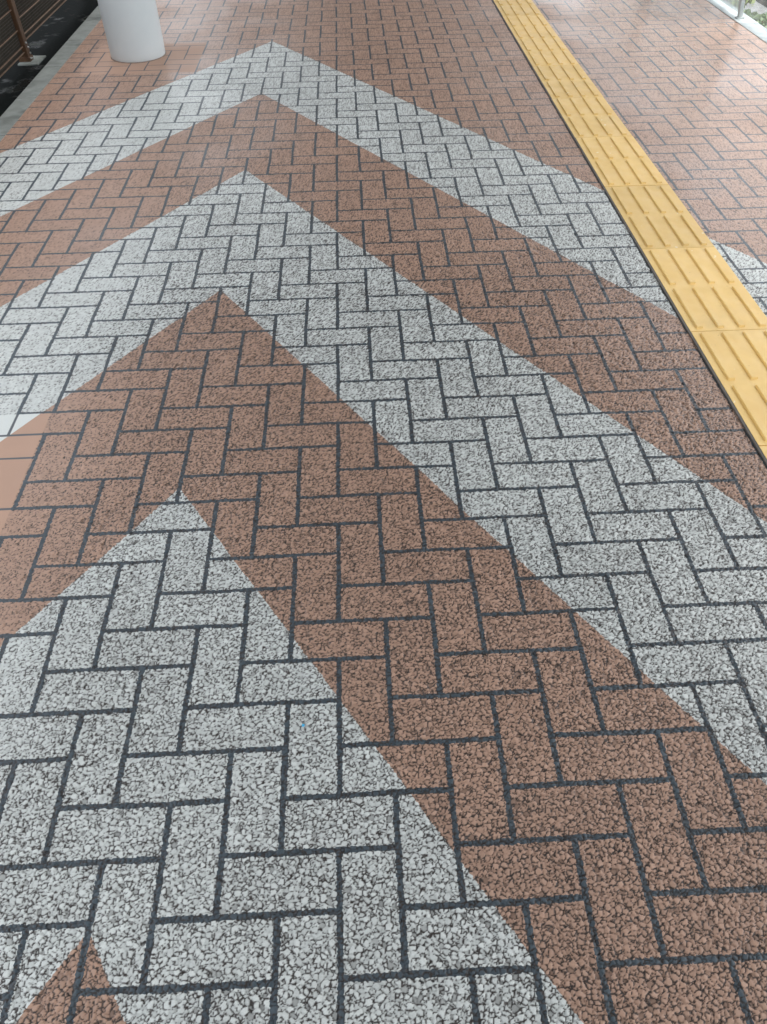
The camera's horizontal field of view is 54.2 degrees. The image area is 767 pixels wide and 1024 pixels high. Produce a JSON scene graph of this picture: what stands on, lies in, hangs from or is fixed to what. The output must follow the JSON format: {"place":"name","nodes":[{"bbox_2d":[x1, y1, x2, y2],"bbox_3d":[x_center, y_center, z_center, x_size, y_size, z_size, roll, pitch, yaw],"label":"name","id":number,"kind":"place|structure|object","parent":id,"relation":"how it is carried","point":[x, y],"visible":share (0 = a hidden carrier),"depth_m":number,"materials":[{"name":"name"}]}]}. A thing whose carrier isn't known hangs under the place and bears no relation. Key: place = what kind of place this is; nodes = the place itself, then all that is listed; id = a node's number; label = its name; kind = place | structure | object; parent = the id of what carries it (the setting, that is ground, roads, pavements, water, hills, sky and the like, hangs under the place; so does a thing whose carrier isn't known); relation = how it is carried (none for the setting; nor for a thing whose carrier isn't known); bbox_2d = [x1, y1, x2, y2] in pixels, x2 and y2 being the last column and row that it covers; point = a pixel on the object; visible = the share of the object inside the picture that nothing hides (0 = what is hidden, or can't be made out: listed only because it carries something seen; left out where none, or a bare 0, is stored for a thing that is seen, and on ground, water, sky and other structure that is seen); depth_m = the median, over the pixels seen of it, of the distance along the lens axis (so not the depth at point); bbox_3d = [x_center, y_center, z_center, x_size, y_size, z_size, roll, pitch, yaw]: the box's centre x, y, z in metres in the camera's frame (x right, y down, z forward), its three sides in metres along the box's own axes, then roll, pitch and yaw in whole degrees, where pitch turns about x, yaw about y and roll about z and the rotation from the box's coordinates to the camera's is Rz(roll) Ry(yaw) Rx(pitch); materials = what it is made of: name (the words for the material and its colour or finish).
{"place":"outdoors","nodes":[
{"label":"outdoors","id":0,"kind":"place"},
{"bbox_2d":[0,0,97,116],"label":"wet tarmac","id":1,"kind":"structure","parent":0,"point":[51,35],"depth_m":5.41,"materials":[{"name":"black asphalt"}]},
{"bbox_2d":[18,55,45,65],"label":"footing block","id":2,"kind":"structure","parent":1,"relation":"on","point":[37,60],"depth_m":5.04,"materials":[{"name":"grey concrete"}]},
{"bbox_2d":[0,0,65,77],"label":"fence","id":3,"kind":"object","parent":1,"relation":"on","point":[22,22],"visible":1,"depth_m":4.95,"materials":[{"name":"brown metal"}]},
{"bbox_2d":[0,0,766,1023],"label":"pavement","id":4,"kind":"structure","parent":0,"point":[370,420],"depth_m":1.95,"materials":[{"name":"brick"}]},
{"bbox_2d":[97,0,165,62],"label":"pillar","id":5,"kind":"structure","parent":4,"relation":"on","point":[133,31],"depth_m":4.74,"materials":[{"name":"white paint"}]},
{"bbox_2d":[744,1,766,13],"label":"gravel bed","id":6,"kind":"object","parent":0,"point":[759,8],"depth_m":6.75,"materials":[{"name":"grey gravel"}]},
{"bbox_2d":[732,0,754,8],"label":"bush","id":7,"kind":"object","parent":6,"relation":"on","point":[735,3],"visible":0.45,"depth_m":6.47,"materials":[{"name":"green plant"}]},
{"bbox_2d":[737,5,766,27],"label":"bush","id":8,"kind":"object","parent":6,"relation":"on","point":[761,19],"visible":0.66,"depth_m":6.26,"materials":[{"name":"green plant"}]},
{"bbox_2d":[755,0,766,7],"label":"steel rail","id":9,"kind":"object","parent":6,"relation":"on","point":[763,2],"depth_m":6.84,"materials":[{"name":"grey metal"}]},
{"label":"walkway base","id":10,"kind":"structure","parent":0,"visible":0},
{"bbox_2d":[0,5,101,140],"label":"kerb","id":11,"kind":"structure","parent":10,"relation":"on","point":[12,114],"depth_m":4.68,"materials":[{"name":"concrete"}]},
{"bbox_2d":[492,0,541,16],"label":"tactile tile","id":12,"kind":"object","parent":10,"relation":"on","point":[515,7],"visible":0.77,"depth_m":5.66,"materials":[{"name":"yellow tile"}]},
{"bbox_2d":[502,15,558,38],"bbox_3d":[1.033,-3.425,5.317,0.304,0.042,0.601,-2,46,-1],"label":"tactile tile","id":13,"kind":"object","parent":10,"relation":"on","point":[529,26],"visible":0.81,"depth_m":5.29,"materials":[{"name":"yellow tile"}]},
{"bbox_2d":[515,38,578,65],"bbox_3d":[1.060,-2.994,4.899,0.304,0.042,0.601,-2,46,-1],"label":"tactile tile","id":14,"kind":"object","parent":10,"relation":"on","point":[545,51],"visible":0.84,"depth_m":4.87,"materials":[{"name":"yellow tile"}]},
{"bbox_2d":[531,65,602,97],"bbox_3d":[1.087,-2.563,4.483,0.304,0.042,0.601,-2,46,-1],"label":"tactile tile","id":15,"kind":"object","parent":10,"relation":"on","point":[565,81],"visible":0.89,"depth_m":4.45,"materials":[{"name":"yellow tile"}]},
{"bbox_2d":[550,97,631,138],"bbox_3d":[1.113,-2.131,4.066,0.304,0.042,0.601,-2,46,-1],"label":"tactile tile","id":16,"kind":"object","parent":10,"relation":"on","point":[583,117],"visible":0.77,"depth_m":4.03,"materials":[{"name":"yellow tile"}]},
{"bbox_2d":[574,136,668,187],"bbox_3d":[1.141,-1.700,3.649,0.304,0.042,0.601,-2,46,-1],"label":"tactile tile","id":17,"kind":"object","parent":10,"relation":"on","point":[619,161],"visible":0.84,"depth_m":3.61,"materials":[{"name":"yellow tile"}]},
{"bbox_2d":[603,185,713,249],"bbox_3d":[1.168,-1.267,3.233,0.304,0.042,0.601,-2,46,-1],"label":"tactile tile","id":18,"kind":"object","parent":10,"relation":"on","point":[656,217],"visible":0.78,"depth_m":3.20,"materials":[{"name":"yellow tile"}]},
{"bbox_2d":[639,247,766,331],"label":"tactile tile","id":19,"kind":"object","parent":10,"relation":"on","point":[703,288],"visible":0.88,"depth_m":2.78,"materials":[{"name":"yellow tile"}]},
{"bbox_2d":[688,329,766,446],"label":"tactile tile","id":20,"kind":"object","parent":10,"relation":"on","point":[735,361],"visible":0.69,"depth_m":2.43,"materials":[{"name":"yellow tile"}]},
{"bbox_2d":[706,0,766,42],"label":"edge strip","id":21,"kind":"object","parent":10,"relation":"on","point":[754,27],"visible":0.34,"depth_m":5.34,"materials":[{"name":"white concrete"}]},
{"bbox_2d":[723,0,744,18],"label":"screen railing","id":22,"kind":"object","parent":21,"relation":"on","point":[740,8],"visible":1,"depth_m":5.37,"materials":[{"name":"white metal"}]},
{"bbox_2d":[755,446,766,465],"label":"tactile tile","id":23,"kind":"object","parent":10,"relation":"on","point":[762,451],"visible":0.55,"depth_m":2.16,"materials":[{"name":"yellow tile"}]}
]}

